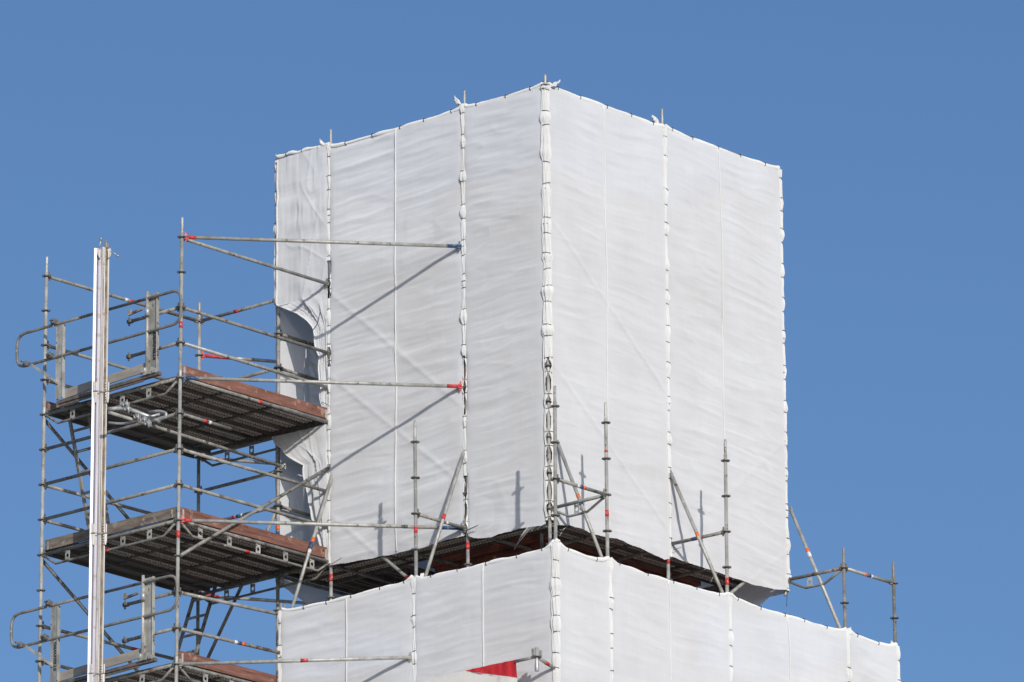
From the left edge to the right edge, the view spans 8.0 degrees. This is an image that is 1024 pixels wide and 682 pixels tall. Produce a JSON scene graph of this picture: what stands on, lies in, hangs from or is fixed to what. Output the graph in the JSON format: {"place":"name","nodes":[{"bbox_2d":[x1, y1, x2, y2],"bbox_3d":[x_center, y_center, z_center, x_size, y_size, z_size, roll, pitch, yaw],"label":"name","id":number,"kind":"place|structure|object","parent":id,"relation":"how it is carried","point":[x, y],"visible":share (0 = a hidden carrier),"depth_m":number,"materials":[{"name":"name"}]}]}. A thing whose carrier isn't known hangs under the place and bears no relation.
{"place":"outdoors","nodes":[
{"label":"outdoors","id":0,"kind":"place"},
{"bbox_2d":[0,0,1023,681],"label":"sky","id":1,"kind":"structure","parent":0,"point":[894,129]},
{"label":"ground","id":2,"kind":"structure","parent":0,"visible":0},
{"bbox_2d":[87,237,118,681],"bbox_3d":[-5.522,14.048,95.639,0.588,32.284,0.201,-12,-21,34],"label":"hoist mast","id":3,"kind":"object","parent":2,"relation":"on","point":[100,400],"visible":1,"depth_m":99.41,"materials":[{"name":"metal"}]},
{"bbox_2d":[35,217,330,681],"bbox_3d":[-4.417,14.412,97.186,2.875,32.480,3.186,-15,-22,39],"label":"stair tower","id":4,"kind":"structure","parent":2,"relation":"on","point":[205,557],"depth_m":100.64,"materials":[{"name":"metal"}]},
{"bbox_2d":[68,415,111,534],"bbox_3d":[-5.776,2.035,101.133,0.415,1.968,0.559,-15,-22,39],"label":"ladder","id":5,"kind":"object","parent":4,"relation":"on","point":[83,493],"visible":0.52,"depth_m":101.23,"materials":[{"name":"metal"}]},
{"bbox_2d":[10,575,178,681],"bbox_3d":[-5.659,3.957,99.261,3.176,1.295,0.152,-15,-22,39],"label":"loading gate","id":6,"kind":"structure","parent":4,"relation":"attached to","point":[144,654],"depth_m":98.95,"materials":[{"name":"metal"}]},
{"bbox_2d":[16,290,181,406],"bbox_3d":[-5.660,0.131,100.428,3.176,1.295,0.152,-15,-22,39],"label":"loading gate","id":7,"kind":"structure","parent":4,"relation":"attached to","point":[148,369],"depth_m":100.15,"materials":[{"name":"metal"}]},
{"bbox_2d":[172,586,216,662],"bbox_3d":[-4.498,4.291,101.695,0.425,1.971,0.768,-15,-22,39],"label":"ladder","id":8,"kind":"object","parent":4,"relation":"on","point":[188,618],"visible":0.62,"depth_m":101.93,"materials":[{"name":"metal"}]},
{"bbox_2d":[108,411,285,469],"bbox_3d":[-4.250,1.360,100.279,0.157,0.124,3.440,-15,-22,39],"label":"scaffold tube","id":9,"kind":"object","parent":4,"relation":"attached to","point":[281,466],"visible":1,"depth_m":100.41,"materials":[{"name":"metal"}]},
{"bbox_2d":[108,400,167,427],"bbox_3d":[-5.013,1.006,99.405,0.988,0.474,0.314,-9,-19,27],"label":"mast anchor","id":10,"kind":"object","parent":9,"relation":"attached to","point":[139,414],"visible":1,"depth_m":99.41,"materials":[{"name":"metal"}]},
{"bbox_2d":[200,453,269,464],"bbox_3d":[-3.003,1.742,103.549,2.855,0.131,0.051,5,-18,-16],"label":"tie tube","id":11,"kind":"object","parent":4,"relation":"attached to","point":[250,461],"visible":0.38,"depth_m":103.31,"materials":[{"name":"metal"}]},
{"bbox_2d":[201,351,275,362],"bbox_3d":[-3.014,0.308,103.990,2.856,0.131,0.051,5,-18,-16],"label":"tie tube","id":12,"kind":"object","parent":4,"relation":"attached to","point":[243,358],"visible":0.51,"depth_m":103.74,"materials":[{"name":"metal"}]},
{"bbox_2d":[201,591,308,604],"bbox_3d":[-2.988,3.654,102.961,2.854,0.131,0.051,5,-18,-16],"label":"tie tube","id":13,"kind":"object","parent":4,"relation":"attached to","point":[261,599],"visible":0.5,"depth_m":102.79,"materials":[{"name":"metal"}]},
{"bbox_2d":[179,652,411,667],"bbox_3d":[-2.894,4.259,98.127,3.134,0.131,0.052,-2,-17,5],"label":"tie tube","id":14,"kind":"object","parent":4,"relation":"attached to","point":[409,657],"visible":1,"depth_m":98.11,"materials":[{"name":"metal"}]},
{"bbox_2d":[180,515,462,531],"bbox_3d":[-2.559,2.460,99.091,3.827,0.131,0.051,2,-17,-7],"label":"tie tube","id":15,"kind":"object","parent":4,"relation":"attached to","point":[184,520],"visible":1,"depth_m":99.06,"materials":[{"name":"metal"}]},
{"bbox_2d":[182,372,461,389],"bbox_3d":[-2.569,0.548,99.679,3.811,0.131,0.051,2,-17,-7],"label":"tie tube","id":16,"kind":"object","parent":4,"relation":"attached to","point":[459,386],"visible":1,"depth_m":99.66,"materials":[{"name":"metal"}]},
{"bbox_2d":[184,232,461,249],"bbox_3d":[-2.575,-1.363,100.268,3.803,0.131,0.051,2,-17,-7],"label":"tie tube","id":17,"kind":"object","parent":4,"relation":"attached to","point":[458,246],"visible":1,"depth_m":100.25,"materials":[{"name":"metal"}]},
{"bbox_2d":[273,74,789,675],"bbox_3d":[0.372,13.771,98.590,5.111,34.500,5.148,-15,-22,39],"label":"scaffold","id":18,"kind":"object","parent":2,"relation":"on","point":[359,576],"visible":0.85,"depth_m":101.15,"materials":[{"name":"metal"}]},
{"bbox_2d":[272,424,326,559],"bbox_3d":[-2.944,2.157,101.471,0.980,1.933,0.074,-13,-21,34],"label":"net sheet","id":19,"kind":"object","parent":18,"relation":"attached to","point":[307,449],"visible":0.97,"depth_m":101.48,"materials":[{"name":"white fabric"}]},
{"bbox_2d":[273,142,329,407],"bbox_3d":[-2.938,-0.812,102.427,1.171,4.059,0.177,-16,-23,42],"label":"net sheet","id":20,"kind":"object","parent":18,"relation":"attached to","point":[300,180],"visible":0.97,"depth_m":102.62,"materials":[{"name":"white plastic"}]},
{"bbox_2d":[275,260,434,603],"bbox_3d":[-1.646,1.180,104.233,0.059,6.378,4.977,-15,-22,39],"label":"net sheet","id":21,"kind":"object","parent":18,"relation":"attached to","point":[299,359],"visible":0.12,"depth_m":102.64,"materials":[{"name":"white fabric"}]},
{"bbox_2d":[320,95,477,565],"bbox_3d":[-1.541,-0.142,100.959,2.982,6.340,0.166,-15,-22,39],"label":"net sheet","id":22,"kind":"object","parent":18,"relation":"attached to","point":[396,314],"visible":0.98,"depth_m":100.97,"materials":[{"name":"white plastic"}]},
{"bbox_2d":[464,80,559,547],"bbox_3d":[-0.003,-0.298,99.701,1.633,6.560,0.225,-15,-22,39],"label":"net sheet","id":23,"kind":"object","parent":18,"relation":"attached to","point":[509,290],"visible":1,"depth_m":99.67,"materials":[{"name":"white plastic"}]},
{"bbox_2d":[546,82,680,559],"bbox_3d":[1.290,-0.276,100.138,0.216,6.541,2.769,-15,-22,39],"label":"net sheet","id":24,"kind":"object","parent":18,"relation":"attached to","point":[610,229],"visible":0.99,"depth_m":100.17,"materials":[{"name":"white plastic"}]},
{"bbox_2d":[665,124,791,606],"bbox_3d":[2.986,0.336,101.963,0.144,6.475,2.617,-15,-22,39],"label":"net sheet","id":25,"kind":"object","parent":18,"relation":"attached to","point":[726,306],"visible":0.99,"depth_m":101.94,"materials":[{"name":"white plastic"}]},
{"bbox_2d":[696,497,787,596],"bbox_3d":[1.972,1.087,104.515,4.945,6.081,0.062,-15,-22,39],"label":"net sheet","id":26,"kind":"object","parent":18,"relation":"attached to","point":[776,593],"visible":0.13,"depth_m":103.05,"materials":[{"name":"white fabric"}]},
{"bbox_2d":[729,582,777,605],"bbox_3d":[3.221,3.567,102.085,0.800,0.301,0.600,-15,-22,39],"label":"net flap","id":27,"kind":"object","parent":18,"relation":"hanging from","point":[754,594],"visible":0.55,"depth_m":102.05,"materials":[{"name":"grey fabric"}]},
{"bbox_2d":[430,355,700,586],"bbox_3d":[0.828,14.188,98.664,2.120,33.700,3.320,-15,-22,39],"label":"brick tower","id":28,"kind":"structure","parent":2,"relation":"on","point":[483,554],"depth_m":100.95,"materials":[{"name":"brown brick"}]},
{"bbox_2d":[280,386,898,642],"bbox_3d":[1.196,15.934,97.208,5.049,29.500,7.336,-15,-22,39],"label":"scaffold","id":29,"kind":"object","parent":2,"relation":"on","point":[605,494],"visible":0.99,"depth_m":98.80,"materials":[{"name":"metal"}]},
{"bbox_2d":[290,473,332,607],"bbox_3d":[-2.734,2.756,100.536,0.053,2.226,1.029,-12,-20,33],"label":"raking strut","id":30,"kind":"object","parent":29,"relation":"attached to","point":[311,543],"visible":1,"depth_m":100.49,"materials":[{"name":"metal"}]},
{"bbox_2d":[277,573,423,681],"bbox_3d":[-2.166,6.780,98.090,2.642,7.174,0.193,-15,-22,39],"label":"net sheet","id":31,"kind":"object","parent":29,"relation":"attached to","point":[378,621],"visible":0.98,"depth_m":98.80,"materials":[{"name":"white fabric"}]},
{"bbox_2d":[424,449,464,576],"bbox_3d":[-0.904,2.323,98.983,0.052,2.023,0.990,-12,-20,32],"label":"raking strut","id":32,"kind":"object","parent":29,"relation":"attached to","point":[444,514],"visible":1,"depth_m":98.94,"materials":[{"name":"metal"}]},
{"bbox_2d":[414,538,561,681],"bbox_3d":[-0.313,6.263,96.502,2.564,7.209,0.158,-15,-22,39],"label":"net sheet","id":33,"kind":"object","parent":29,"relation":"attached to","point":[496,611],"visible":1,"depth_m":97.19,"materials":[{"name":"white fabric"}]},
{"bbox_2d":[515,647,554,671],"bbox_3d":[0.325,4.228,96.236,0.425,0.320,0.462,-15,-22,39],"label":"banner bracket","id":34,"kind":"object","parent":33,"relation":"attached to","point":[536,654],"visible":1,"depth_m":96.04,"materials":[{"name":"metal"}]},
{"bbox_2d":[422,660,516,681],"bbox_3d":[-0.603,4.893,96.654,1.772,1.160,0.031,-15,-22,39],"label":"banner","id":35,"kind":"object","parent":34,"relation":"hanging from","point":[503,670],"visible":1,"depth_m":96.57,"materials":[{"name":"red fabric"}]},
{"bbox_2d":[557,439,602,556],"bbox_3d":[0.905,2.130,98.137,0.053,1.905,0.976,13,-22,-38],"label":"raking strut","id":36,"kind":"object","parent":29,"relation":"attached to","point":[580,504],"visible":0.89,"depth_m":98.08,"materials":[{"name":"metal"}]},
{"bbox_2d":[558,542,613,681],"bbox_3d":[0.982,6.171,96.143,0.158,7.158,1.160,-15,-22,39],"label":"net sheet","id":37,"kind":"object","parent":29,"relation":"attached to","point":[586,606],"visible":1,"depth_m":96.86,"materials":[{"name":"white fabric"}]},
{"bbox_2d":[610,557,729,681],"bbox_3d":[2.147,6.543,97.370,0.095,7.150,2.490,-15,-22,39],"label":"net sheet","id":38,"kind":"object","parent":29,"relation":"attached to","point":[666,630],"visible":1,"depth_m":98.08,"materials":[{"name":"white fabric"}]},
{"bbox_2d":[669,469,723,592],"bbox_3d":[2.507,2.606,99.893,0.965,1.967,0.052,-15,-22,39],"label":"raking strut","id":39,"kind":"object","parent":29,"relation":"attached to","point":[696,532],"visible":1,"depth_m":99.88,"materials":[{"name":"metal"}]},
{"bbox_2d":[728,592,847,681],"bbox_3d":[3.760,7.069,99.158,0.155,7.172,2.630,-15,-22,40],"label":"net sheet","id":40,"kind":"object","parent":29,"relation":"attached to","point":[766,645],"visible":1,"depth_m":99.89,"materials":[{"name":"white fabric"}]},
{"bbox_2d":[788,506,840,627],"bbox_3d":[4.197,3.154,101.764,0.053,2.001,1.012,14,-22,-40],"label":"raking strut","id":41,"kind":"object","parent":29,"relation":"attached to","point":[808,552],"visible":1,"depth_m":101.78,"materials":[{"name":"metal"}]},
{"bbox_2d":[846,627,900,681],"bbox_3d":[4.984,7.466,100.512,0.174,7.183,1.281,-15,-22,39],"label":"net sheet","id":42,"kind":"object","parent":29,"relation":"attached to","point":[869,660],"visible":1,"depth_m":101.34,"materials":[{"name":"white fabric"}]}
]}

